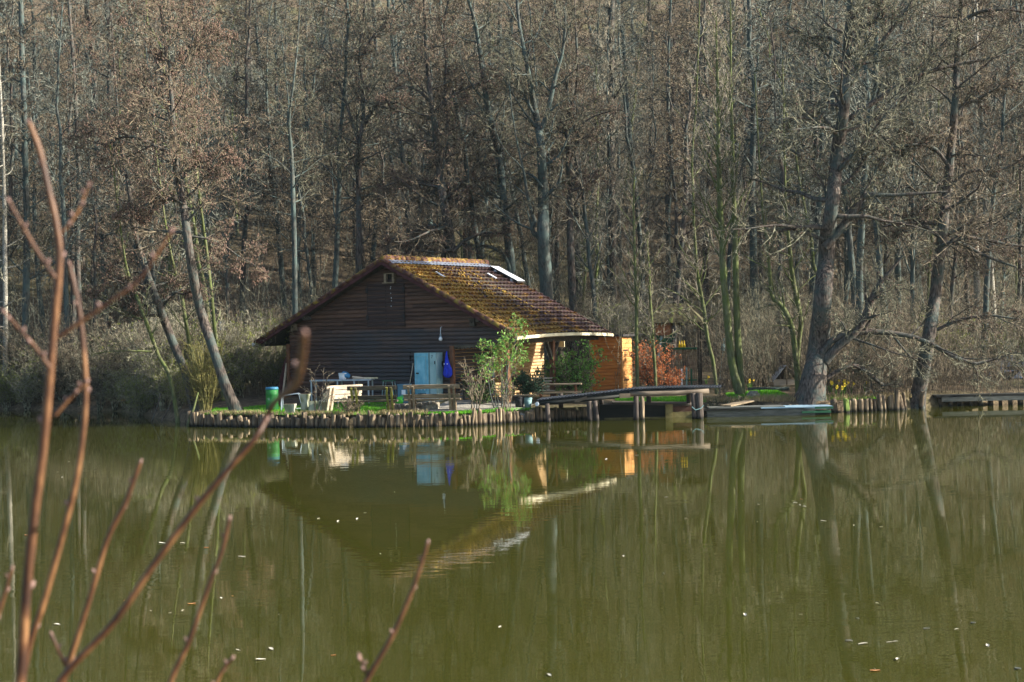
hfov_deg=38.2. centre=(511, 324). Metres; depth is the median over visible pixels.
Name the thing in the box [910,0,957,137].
alder tree
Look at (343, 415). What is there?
palisade log
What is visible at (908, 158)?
bare tree
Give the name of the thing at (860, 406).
palisade log
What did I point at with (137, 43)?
young tree
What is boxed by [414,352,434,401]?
steel locker
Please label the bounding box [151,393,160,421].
dead branch
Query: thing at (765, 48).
bare tree
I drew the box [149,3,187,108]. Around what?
young tree
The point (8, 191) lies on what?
bare tree
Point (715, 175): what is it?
alder tree
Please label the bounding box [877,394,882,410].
palisade log
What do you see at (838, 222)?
bare tree
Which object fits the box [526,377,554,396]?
porch bench
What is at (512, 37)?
broad tree
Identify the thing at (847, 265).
alder tree
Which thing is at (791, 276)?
curved tree
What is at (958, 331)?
bank shrub
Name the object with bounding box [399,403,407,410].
rubble stone
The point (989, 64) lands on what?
alder tree
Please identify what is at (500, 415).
palisade log
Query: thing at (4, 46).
bare tree
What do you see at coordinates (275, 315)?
bank shrub
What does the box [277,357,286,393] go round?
leaning board
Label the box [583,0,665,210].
broad tree
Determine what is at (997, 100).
bare tree
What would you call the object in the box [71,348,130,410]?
bank shrub
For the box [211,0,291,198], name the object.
bare tree
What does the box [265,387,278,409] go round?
green barrel
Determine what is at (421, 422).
palisade log
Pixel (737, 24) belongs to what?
bare tree
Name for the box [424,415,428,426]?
palisade log
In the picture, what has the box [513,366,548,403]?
evergreen bush
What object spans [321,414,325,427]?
palisade log
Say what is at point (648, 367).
beech shrub
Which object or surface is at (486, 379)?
porch table
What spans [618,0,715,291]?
alder tree
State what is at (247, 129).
alder tree
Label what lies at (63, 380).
bank shrub
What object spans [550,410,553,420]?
palisade log
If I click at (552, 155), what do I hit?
alder tree
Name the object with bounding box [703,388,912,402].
dry grass
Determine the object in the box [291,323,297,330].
nest box
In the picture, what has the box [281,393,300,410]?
metal trestle
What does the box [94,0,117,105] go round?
bare tree
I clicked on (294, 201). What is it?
tall tree
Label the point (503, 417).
palisade log
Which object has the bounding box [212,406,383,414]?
lawn
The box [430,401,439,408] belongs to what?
rubble stone
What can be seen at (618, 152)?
bare tree
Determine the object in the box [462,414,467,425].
palisade log
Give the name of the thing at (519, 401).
plant pot
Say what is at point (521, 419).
palisade log
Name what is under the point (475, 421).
palisade log
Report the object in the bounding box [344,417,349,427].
palisade log
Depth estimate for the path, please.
53.93 m
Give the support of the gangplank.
on the moored rowing boat
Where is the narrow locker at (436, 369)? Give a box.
[429,352,442,398]
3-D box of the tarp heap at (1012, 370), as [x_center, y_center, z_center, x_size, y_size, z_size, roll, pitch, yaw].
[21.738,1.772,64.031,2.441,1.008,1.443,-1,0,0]
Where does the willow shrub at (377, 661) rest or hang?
on the ground at (246, 398)
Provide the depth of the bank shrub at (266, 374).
61.93 m
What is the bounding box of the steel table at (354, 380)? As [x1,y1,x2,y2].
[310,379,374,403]
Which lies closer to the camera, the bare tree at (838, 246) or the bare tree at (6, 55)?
the bare tree at (838, 246)
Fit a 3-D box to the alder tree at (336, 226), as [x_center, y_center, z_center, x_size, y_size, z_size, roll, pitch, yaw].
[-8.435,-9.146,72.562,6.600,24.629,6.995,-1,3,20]
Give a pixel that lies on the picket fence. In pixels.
(686, 380)
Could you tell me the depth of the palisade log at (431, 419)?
51.01 m
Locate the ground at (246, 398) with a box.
[0,0,1023,426]
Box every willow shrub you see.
[0,118,307,681]
[178,334,233,410]
[211,539,429,681]
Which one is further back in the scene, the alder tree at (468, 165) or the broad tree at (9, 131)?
the broad tree at (9, 131)
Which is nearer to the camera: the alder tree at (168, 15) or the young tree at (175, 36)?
the alder tree at (168, 15)
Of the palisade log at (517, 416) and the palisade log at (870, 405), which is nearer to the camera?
the palisade log at (517, 416)
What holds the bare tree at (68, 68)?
on the ground at (246, 398)
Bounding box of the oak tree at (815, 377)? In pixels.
[696,0,1023,409]
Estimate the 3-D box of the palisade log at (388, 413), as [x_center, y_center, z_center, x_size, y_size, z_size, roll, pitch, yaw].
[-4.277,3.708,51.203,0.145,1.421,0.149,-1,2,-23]
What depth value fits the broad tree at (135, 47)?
110.06 m
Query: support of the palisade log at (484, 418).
in the water
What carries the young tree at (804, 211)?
on the ground at (246, 398)
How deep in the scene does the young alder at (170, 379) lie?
56.08 m
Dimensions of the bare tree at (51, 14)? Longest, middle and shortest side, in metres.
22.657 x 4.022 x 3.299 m
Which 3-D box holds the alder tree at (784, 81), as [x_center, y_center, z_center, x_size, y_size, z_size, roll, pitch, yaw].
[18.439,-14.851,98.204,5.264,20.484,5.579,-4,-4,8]
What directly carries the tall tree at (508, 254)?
on the ground at (246, 398)
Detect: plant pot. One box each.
[514,396,524,406]
[524,397,531,407]
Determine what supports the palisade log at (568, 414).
in the water
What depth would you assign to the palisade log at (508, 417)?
52.03 m
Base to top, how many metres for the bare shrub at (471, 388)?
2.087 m
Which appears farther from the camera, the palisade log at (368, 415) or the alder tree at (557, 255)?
the alder tree at (557, 255)
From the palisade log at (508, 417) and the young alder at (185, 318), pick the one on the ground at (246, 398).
the young alder at (185, 318)
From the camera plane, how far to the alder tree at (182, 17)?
119.09 m
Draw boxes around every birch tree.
[0,29,43,383]
[936,0,1017,353]
[945,2,1018,354]
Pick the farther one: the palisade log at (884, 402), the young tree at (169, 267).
the young tree at (169, 267)
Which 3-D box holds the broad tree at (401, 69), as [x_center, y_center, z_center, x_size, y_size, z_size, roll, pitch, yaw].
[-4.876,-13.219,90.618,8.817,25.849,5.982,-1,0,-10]
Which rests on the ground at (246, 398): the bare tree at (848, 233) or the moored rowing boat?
the bare tree at (848, 233)
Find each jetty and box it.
[535,384,722,421]
[930,392,1023,406]
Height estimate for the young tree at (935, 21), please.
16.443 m
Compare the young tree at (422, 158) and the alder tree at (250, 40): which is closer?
the young tree at (422, 158)
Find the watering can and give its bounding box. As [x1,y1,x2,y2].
[394,396,403,403]
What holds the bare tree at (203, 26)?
on the ground at (246, 398)
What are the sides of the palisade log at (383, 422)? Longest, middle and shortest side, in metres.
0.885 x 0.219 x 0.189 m
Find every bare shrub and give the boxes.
[457,355,500,410]
[492,366,519,411]
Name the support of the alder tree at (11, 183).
on the ground at (246, 398)
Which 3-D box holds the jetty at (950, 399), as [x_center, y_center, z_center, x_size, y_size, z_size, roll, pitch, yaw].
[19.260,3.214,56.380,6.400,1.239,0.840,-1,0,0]
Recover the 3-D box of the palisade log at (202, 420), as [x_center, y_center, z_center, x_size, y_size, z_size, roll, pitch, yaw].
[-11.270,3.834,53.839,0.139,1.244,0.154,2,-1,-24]
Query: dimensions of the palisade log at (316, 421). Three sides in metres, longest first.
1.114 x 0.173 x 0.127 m
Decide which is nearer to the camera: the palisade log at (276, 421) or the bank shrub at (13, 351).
the palisade log at (276, 421)
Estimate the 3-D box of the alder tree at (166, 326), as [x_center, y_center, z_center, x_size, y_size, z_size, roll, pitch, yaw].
[-13.760,-4.333,56.659,5.653,15.778,4.593,-1,0,0]
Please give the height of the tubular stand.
0.846 m
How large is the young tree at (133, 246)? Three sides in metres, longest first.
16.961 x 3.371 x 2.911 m
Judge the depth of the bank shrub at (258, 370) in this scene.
64.03 m
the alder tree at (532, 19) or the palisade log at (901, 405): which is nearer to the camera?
the palisade log at (901, 405)
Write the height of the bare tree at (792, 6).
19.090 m
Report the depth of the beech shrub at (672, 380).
59.96 m
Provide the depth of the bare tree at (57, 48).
89.19 m
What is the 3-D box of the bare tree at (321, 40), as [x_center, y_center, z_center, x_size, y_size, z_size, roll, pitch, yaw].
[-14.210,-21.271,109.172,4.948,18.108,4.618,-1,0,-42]
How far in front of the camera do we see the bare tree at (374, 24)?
123.21 m
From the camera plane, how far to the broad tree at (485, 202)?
79.17 m
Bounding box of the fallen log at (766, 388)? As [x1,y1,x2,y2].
[748,387,789,390]
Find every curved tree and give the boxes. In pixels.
[739,74,806,391]
[756,59,815,393]
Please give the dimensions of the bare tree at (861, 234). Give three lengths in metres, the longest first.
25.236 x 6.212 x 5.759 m
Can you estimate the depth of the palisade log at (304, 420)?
51.90 m
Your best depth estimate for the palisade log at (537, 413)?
52.49 m
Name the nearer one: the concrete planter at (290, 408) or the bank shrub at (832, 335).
the concrete planter at (290, 408)
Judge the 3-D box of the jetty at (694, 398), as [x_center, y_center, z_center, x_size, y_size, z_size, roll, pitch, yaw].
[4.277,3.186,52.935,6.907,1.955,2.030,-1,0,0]
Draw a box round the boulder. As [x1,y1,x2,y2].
[747,391,759,395]
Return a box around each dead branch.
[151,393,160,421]
[186,392,198,425]
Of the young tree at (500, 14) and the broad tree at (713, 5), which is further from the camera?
the young tree at (500, 14)
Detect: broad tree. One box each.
[0,0,42,328]
[37,0,147,353]
[84,8,89,83]
[110,0,146,133]
[122,0,191,179]
[220,0,290,128]
[222,0,311,317]
[235,0,354,317]
[321,0,473,239]
[367,0,499,256]
[375,0,439,175]
[391,0,398,81]
[439,2,532,257]
[497,0,501,49]
[507,2,533,104]
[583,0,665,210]
[642,0,758,227]
[689,0,817,361]
[737,0,896,336]
[791,0,839,208]
[844,0,944,345]
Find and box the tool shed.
[589,334,634,390]
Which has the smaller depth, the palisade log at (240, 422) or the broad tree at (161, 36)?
the palisade log at (240, 422)
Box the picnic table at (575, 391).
[534,383,582,397]
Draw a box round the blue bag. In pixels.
[443,351,452,377]
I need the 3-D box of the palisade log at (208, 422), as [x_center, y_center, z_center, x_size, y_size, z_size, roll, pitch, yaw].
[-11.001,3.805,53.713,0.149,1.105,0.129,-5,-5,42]
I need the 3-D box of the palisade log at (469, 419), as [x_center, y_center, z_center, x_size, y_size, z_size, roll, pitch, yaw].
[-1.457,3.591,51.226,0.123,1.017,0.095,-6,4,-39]
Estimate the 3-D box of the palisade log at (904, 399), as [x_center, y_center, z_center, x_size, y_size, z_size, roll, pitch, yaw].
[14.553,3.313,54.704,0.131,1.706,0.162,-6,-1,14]
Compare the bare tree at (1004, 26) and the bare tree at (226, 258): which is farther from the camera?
the bare tree at (1004, 26)
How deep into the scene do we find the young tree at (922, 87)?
96.99 m
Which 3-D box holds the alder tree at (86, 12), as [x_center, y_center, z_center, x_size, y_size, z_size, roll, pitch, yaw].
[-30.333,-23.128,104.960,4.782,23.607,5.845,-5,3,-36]
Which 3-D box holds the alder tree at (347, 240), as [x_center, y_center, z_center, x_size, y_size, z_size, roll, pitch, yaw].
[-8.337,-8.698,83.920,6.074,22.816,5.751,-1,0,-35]
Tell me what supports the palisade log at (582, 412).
in the water
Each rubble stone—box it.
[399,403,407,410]
[416,402,423,410]
[425,401,430,409]
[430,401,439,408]
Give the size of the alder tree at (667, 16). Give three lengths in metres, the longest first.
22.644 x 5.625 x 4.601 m
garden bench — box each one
[319,384,362,410]
[347,385,398,412]
[403,384,460,411]
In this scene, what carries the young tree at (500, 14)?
on the ground at (246, 398)
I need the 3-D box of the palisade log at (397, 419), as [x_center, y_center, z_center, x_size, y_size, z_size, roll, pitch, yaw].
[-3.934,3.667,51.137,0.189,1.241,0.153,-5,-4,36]
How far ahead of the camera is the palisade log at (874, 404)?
54.26 m
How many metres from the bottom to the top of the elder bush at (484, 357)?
3.532 m
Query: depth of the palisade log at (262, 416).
52.62 m
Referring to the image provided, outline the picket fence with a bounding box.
[676,368,696,384]
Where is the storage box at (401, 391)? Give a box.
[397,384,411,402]
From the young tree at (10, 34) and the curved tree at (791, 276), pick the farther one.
the young tree at (10, 34)
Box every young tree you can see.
[0,1,29,81]
[50,0,88,76]
[95,0,145,255]
[97,40,153,312]
[104,0,179,323]
[116,0,240,391]
[120,0,161,188]
[132,23,213,344]
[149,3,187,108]
[172,63,242,323]
[216,0,251,235]
[284,0,337,159]
[298,0,331,97]
[384,0,458,254]
[391,4,428,187]
[441,0,469,258]
[452,23,518,196]
[478,3,513,189]
[487,0,506,42]
[496,0,519,73]
[519,37,580,293]
[538,0,621,322]
[563,104,609,309]
[566,0,635,307]
[572,54,631,311]
[583,0,631,322]
[587,0,620,113]
[609,24,681,327]
[617,0,646,97]
[622,0,656,177]
[677,0,728,84]
[716,0,729,64]
[740,0,778,143]
[741,0,840,276]
[763,1,787,114]
[821,1,872,289]
[882,0,964,371]
[899,0,944,229]
[907,43,958,303]
[913,0,944,67]
[959,0,1015,306]
[960,0,1023,270]
[978,34,1023,339]
[992,2,1023,101]
[995,35,1023,305]
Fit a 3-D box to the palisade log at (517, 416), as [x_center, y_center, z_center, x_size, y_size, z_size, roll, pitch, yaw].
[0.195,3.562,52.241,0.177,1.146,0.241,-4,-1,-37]
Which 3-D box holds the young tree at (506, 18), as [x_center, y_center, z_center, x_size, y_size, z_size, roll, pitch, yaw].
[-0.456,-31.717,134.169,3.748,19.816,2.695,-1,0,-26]
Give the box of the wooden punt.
[598,401,691,418]
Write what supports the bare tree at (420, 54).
on the ground at (246, 398)
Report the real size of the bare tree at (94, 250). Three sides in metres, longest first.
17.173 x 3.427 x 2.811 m
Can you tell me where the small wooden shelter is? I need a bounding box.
[769,365,794,385]
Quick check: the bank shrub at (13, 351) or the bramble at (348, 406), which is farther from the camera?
the bank shrub at (13, 351)
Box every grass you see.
[199,408,428,416]
[205,401,395,415]
[393,407,530,414]
[614,395,706,401]
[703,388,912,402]
[725,389,788,399]
[827,394,875,399]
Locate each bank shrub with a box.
[0,319,59,396]
[0,331,47,395]
[0,360,14,397]
[0,363,27,409]
[2,360,44,409]
[12,348,67,401]
[19,336,96,407]
[25,343,75,396]
[29,322,99,397]
[49,310,131,396]
[60,343,106,405]
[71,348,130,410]
[74,320,157,391]
[90,362,132,410]
[100,316,176,401]
[105,360,145,408]
[108,323,159,395]
[115,367,164,415]
[121,298,196,401]
[131,339,196,410]
[152,359,201,408]
[155,304,256,388]
[164,320,235,385]
[165,355,194,403]
[186,320,271,391]
[207,310,273,395]
[217,308,275,382]
[233,319,285,382]
[246,334,278,387]
[252,305,288,331]
[253,345,286,386]
[275,297,316,319]
[533,284,609,362]
[569,302,612,372]
[579,281,658,361]
[580,295,628,327]
[583,302,657,373]
[609,304,646,359]
[804,310,855,369]
[830,289,888,379]
[882,300,947,374]
[895,306,983,377]
[976,319,1023,368]
[988,329,1022,351]
[1005,290,1023,345]
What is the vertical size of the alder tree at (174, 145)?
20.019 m
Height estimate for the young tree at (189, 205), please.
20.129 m
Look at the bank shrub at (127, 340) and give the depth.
67.08 m
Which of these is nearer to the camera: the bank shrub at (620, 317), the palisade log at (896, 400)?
the palisade log at (896, 400)
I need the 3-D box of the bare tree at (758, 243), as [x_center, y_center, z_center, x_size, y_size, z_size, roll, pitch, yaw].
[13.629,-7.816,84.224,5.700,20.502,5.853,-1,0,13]
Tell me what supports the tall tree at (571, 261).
on the ground at (246, 398)
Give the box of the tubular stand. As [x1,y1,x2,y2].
[382,380,396,399]
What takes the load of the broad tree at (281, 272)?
on the ground at (246, 398)
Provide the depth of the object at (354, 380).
56.16 m
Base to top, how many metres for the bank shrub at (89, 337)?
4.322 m
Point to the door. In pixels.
(627, 364)
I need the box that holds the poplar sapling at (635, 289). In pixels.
[603,159,653,386]
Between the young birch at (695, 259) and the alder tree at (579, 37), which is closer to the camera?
the young birch at (695, 259)
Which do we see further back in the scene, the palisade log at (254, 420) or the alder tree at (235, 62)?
the alder tree at (235, 62)
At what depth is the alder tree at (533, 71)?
79.60 m
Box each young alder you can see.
[79,145,179,422]
[142,107,214,378]
[177,79,225,400]
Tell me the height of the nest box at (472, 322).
0.290 m
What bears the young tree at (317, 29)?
on the ground at (246, 398)
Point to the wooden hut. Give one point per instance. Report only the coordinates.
(384, 317)
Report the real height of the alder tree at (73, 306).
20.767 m
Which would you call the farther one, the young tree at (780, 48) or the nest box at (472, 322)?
the young tree at (780, 48)
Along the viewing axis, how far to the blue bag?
55.69 m
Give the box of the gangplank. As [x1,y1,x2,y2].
[720,398,757,406]
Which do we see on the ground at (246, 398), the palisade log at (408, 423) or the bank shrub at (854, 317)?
the bank shrub at (854, 317)
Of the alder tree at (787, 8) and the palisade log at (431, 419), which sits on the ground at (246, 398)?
the alder tree at (787, 8)
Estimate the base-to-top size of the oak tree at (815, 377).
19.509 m
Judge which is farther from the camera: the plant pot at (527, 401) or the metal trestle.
the metal trestle
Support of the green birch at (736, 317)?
on the ground at (246, 398)
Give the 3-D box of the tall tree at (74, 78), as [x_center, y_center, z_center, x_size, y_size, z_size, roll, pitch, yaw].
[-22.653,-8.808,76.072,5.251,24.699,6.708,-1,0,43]
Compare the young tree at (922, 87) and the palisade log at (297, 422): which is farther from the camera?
the young tree at (922, 87)
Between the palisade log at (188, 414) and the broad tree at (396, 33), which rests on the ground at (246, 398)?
the broad tree at (396, 33)
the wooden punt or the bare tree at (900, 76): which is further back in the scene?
the bare tree at (900, 76)
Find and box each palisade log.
[186,411,190,425]
[191,412,194,425]
[195,412,198,426]
[198,414,200,426]
[201,414,203,426]
[207,415,209,426]
[209,414,213,426]
[214,416,216,426]
[217,412,221,426]
[222,419,227,426]
[227,415,232,426]
[231,418,236,426]
[237,415,243,426]
[245,419,249,426]
[252,414,257,426]
[260,414,265,426]
[269,413,274,427]
[275,416,277,427]
[280,417,284,427]
[286,417,290,427]
[290,415,296,427]
[295,417,300,427]
[301,412,306,427]
[307,415,314,427]
[315,415,318,427]
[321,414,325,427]
[325,417,329,427]
[331,414,335,427]
[336,415,341,427]
[342,414,344,427]
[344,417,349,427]
[353,416,355,427]
[358,414,364,427]
[367,410,370,427]
[369,413,375,427]
[378,415,380,427]
[380,417,385,427]
[387,412,389,427]
[389,414,394,427]
[395,413,399,427]
[402,412,406,426]
[407,412,409,426]
[410,411,412,426]
[415,414,420,426]
[420,418,423,426]
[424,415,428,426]
[429,413,433,426]
[434,413,438,426]
[441,412,446,426]
[447,413,452,425]
[453,411,457,425]
[458,418,462,425]
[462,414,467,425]
[468,414,470,425]
[471,408,474,425]
[474,410,477,425]
[478,408,481,424]
[482,413,486,424]
[488,412,491,424]
[492,414,494,423]
[495,409,498,423]
[498,407,501,423]
[502,409,505,423]
[506,412,511,422]
[513,410,519,422]
[513,411,515,422]
[520,415,523,422]
[525,410,529,421]
[529,409,534,421]
[535,406,539,421]
[539,406,542,421]
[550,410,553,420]
[554,407,557,420]
[557,409,561,419]
[562,409,565,419]
[566,409,570,419]
[571,409,575,419]
[576,410,580,418]
[581,407,584,418]
[830,398,837,412]
[843,398,849,412]
[850,398,856,411]
[857,398,863,411]
[864,399,868,411]
[867,398,872,410]
[873,399,876,410]
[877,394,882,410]
[882,394,885,410]
[887,394,893,410]
[894,389,899,410]
[900,394,904,409]
[902,392,906,409]
[918,391,924,408]
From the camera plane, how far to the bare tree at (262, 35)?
117.47 m
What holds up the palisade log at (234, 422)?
in the water
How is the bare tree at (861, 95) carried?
on the ground at (246, 398)
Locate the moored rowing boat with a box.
[703,404,832,416]
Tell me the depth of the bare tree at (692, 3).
106.16 m
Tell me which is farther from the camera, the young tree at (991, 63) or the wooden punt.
the young tree at (991, 63)
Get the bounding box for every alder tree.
[0,0,51,368]
[21,0,116,350]
[46,0,115,150]
[60,0,138,205]
[63,0,270,410]
[83,13,231,410]
[124,4,176,162]
[134,0,205,263]
[152,0,206,56]
[206,0,298,338]
[216,0,259,138]
[221,0,270,97]
[252,0,341,309]
[252,22,342,302]
[264,0,345,296]
[288,0,410,287]
[293,0,339,63]
[295,0,372,197]
[299,0,415,252]
[334,8,411,250]
[370,0,512,258]
[390,0,513,258]
[395,0,477,222]
[399,0,504,257]
[409,0,498,258]
[421,0,498,258]
[437,0,537,287]
[453,43,537,272]
[488,0,591,264]
[490,0,554,203]
[506,0,604,302]
[508,0,556,97]
[511,0,599,278]
[532,0,618,307]
[544,1,605,153]
[559,0,631,150]
[589,0,642,125]
[617,0,667,169]
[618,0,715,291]
[627,0,749,370]
[639,0,713,237]
[640,0,703,190]
[670,0,748,355]
[687,4,785,361]
[736,3,828,337]
[746,0,817,238]
[753,0,835,323]
[754,0,814,39]
[772,0,871,269]
[790,2,870,270]
[793,0,839,106]
[801,0,899,308]
[846,0,1023,408]
[884,0,924,75]
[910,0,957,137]
[961,0,1023,199]
[967,0,1023,191]
[979,0,1023,316]
[997,32,1023,211]
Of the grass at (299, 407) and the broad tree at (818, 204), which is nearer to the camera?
the grass at (299, 407)
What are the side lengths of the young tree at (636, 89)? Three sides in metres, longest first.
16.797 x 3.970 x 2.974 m
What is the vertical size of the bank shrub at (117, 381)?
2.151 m
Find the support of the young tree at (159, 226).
on the ground at (246, 398)
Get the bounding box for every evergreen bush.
[463,379,492,403]
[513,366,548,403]
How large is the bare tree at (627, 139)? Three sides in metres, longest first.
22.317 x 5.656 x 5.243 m
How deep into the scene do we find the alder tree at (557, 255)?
87.58 m
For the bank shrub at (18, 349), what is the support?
on the ground at (246, 398)
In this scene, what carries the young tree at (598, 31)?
on the ground at (246, 398)
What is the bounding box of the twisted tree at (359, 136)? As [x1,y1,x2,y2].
[293,0,431,273]
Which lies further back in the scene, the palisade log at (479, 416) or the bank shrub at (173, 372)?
the bank shrub at (173, 372)
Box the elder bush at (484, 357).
[472,312,529,407]
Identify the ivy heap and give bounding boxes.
[541,349,584,395]
[546,339,611,394]
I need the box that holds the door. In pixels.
[623,337,632,387]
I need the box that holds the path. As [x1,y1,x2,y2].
[424,400,537,421]
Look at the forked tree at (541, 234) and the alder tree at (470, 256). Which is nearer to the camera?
the forked tree at (541, 234)
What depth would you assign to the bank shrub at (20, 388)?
68.44 m
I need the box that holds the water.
[0,403,1023,681]
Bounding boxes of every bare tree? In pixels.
[0,0,30,168]
[0,0,55,132]
[0,0,82,350]
[0,1,71,248]
[0,46,37,283]
[0,85,32,271]
[2,0,35,96]
[4,0,120,393]
[32,0,110,165]
[35,0,57,59]
[39,0,93,133]
[40,0,92,281]
[60,104,132,336]
[62,56,128,338]
[82,0,140,84]
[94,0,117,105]
[104,0,140,178]
[147,0,239,217]
[153,0,269,329]
[156,67,200,331]
[172,0,223,83]
[175,0,251,336]
[203,51,249,321]
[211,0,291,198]
[213,0,281,150]
[216,0,245,57]
[241,0,279,111]
[252,0,318,150]
[257,0,302,227]
[286,0,342,141]
[304,10,398,297]
[307,0,376,127]
[310,0,343,165]
[318,0,393,253]
[343,56,441,267]
[349,0,427,261]
[366,0,386,68]
[394,7,478,93]
[432,1,480,170]
[441,0,483,188]
[442,0,487,148]
[456,0,516,207]
[522,0,570,153]
[580,3,643,263]
[583,0,666,314]
[631,19,731,366]
[646,3,708,132]
[661,0,713,174]
[691,0,752,180]
[707,8,803,339]
[715,0,773,256]
[729,0,747,86]
[743,0,827,378]
[745,0,782,116]
[749,0,818,218]
[767,0,887,315]
[775,0,822,185]
[788,0,936,379]
[792,22,843,305]
[802,6,893,270]
[806,0,846,89]
[814,0,946,379]
[820,0,894,271]
[851,5,927,292]
[858,14,908,148]
[869,21,950,312]
[871,3,905,162]
[887,77,935,277]
[890,7,1000,368]
[925,0,991,355]
[947,3,1014,139]
[955,0,1023,373]
[977,2,1022,233]
[979,1,1022,101]
[984,31,1023,326]
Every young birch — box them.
[622,227,684,385]
[660,0,731,393]
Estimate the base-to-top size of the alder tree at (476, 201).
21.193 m
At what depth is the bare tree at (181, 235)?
75.10 m
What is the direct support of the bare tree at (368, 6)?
on the ground at (246, 398)
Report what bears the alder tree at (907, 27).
on the ground at (246, 398)
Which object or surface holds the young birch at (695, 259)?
on the ground at (246, 398)
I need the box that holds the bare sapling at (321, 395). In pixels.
[299,363,333,410]
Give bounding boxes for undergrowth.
[0,8,1023,367]
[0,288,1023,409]
[699,342,1023,399]
[708,269,797,386]
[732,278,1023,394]
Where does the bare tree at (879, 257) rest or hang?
on the ground at (246, 398)
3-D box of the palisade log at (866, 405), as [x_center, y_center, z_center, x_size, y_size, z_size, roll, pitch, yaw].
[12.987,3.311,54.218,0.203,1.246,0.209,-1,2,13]
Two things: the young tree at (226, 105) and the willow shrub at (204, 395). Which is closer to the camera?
the willow shrub at (204, 395)
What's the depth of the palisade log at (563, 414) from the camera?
52.95 m
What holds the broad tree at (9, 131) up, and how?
on the ground at (246, 398)
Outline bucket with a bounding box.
[338,371,349,379]
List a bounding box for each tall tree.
[0,0,75,387]
[11,0,134,353]
[247,0,353,314]
[431,0,535,275]
[524,0,627,365]
[586,0,640,314]
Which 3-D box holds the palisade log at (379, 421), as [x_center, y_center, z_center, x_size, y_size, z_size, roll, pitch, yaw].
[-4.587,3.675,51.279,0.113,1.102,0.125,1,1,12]
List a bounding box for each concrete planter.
[284,404,296,412]
[299,394,309,410]
[308,401,316,410]
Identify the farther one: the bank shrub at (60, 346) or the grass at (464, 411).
the bank shrub at (60, 346)
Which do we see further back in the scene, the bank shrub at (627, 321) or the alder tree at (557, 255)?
the alder tree at (557, 255)
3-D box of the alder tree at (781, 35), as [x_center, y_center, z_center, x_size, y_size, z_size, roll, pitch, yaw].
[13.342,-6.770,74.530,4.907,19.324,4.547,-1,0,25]
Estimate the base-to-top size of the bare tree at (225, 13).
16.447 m
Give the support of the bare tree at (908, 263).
on the ground at (246, 398)
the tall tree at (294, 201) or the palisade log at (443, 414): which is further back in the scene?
the tall tree at (294, 201)
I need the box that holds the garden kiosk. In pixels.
[646,303,703,384]
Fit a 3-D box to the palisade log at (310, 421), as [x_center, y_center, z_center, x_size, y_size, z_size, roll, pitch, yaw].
[-7.003,3.728,51.784,0.255,1.137,0.210,-10,-4,24]
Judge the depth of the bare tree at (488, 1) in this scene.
101.31 m
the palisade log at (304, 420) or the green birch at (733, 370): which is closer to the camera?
the palisade log at (304, 420)
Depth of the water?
22.77 m
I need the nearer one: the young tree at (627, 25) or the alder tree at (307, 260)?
the alder tree at (307, 260)
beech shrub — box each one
[627,339,681,386]
[645,366,688,385]
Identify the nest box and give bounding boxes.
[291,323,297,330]
[468,319,475,325]
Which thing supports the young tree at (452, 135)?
on the ground at (246, 398)
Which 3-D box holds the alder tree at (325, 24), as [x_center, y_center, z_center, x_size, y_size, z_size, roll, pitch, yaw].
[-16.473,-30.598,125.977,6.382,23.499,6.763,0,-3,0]
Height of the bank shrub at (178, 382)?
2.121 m
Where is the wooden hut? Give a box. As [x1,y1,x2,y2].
[252,255,612,401]
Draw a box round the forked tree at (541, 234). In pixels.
[464,0,600,379]
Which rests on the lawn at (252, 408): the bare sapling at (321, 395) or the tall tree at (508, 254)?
the bare sapling at (321, 395)
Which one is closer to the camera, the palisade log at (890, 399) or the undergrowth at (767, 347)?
the palisade log at (890, 399)
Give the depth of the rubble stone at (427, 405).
52.92 m
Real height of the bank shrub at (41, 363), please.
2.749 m
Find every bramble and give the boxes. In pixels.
[332,396,363,412]
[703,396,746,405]
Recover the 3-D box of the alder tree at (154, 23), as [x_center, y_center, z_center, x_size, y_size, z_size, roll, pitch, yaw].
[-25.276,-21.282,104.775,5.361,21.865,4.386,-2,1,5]
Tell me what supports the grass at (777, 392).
on the ground at (246, 398)
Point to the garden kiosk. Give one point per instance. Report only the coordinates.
(674, 318)
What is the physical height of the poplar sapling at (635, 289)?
9.539 m
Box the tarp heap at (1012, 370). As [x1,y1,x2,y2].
[987,355,1023,377]
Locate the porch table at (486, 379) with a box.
[460,376,516,399]
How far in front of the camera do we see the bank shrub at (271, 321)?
65.61 m
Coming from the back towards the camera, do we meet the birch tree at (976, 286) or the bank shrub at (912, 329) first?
the birch tree at (976, 286)
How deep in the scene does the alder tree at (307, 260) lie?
78.75 m
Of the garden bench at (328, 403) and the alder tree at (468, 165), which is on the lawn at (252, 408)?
the garden bench at (328, 403)
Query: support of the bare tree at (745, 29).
on the ground at (246, 398)
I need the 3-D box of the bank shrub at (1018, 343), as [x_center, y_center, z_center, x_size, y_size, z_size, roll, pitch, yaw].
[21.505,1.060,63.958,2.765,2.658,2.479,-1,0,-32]
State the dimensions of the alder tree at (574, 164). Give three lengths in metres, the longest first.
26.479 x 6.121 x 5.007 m
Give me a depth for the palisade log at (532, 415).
52.38 m
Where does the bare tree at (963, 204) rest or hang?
on the ground at (246, 398)
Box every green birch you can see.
[677,0,758,395]
[691,0,767,392]
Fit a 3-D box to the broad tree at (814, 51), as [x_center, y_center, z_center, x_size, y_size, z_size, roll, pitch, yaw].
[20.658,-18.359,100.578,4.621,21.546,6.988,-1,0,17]
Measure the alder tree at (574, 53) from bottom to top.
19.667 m
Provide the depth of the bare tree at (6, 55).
116.91 m
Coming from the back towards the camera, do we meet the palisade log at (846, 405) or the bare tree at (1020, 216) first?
the bare tree at (1020, 216)

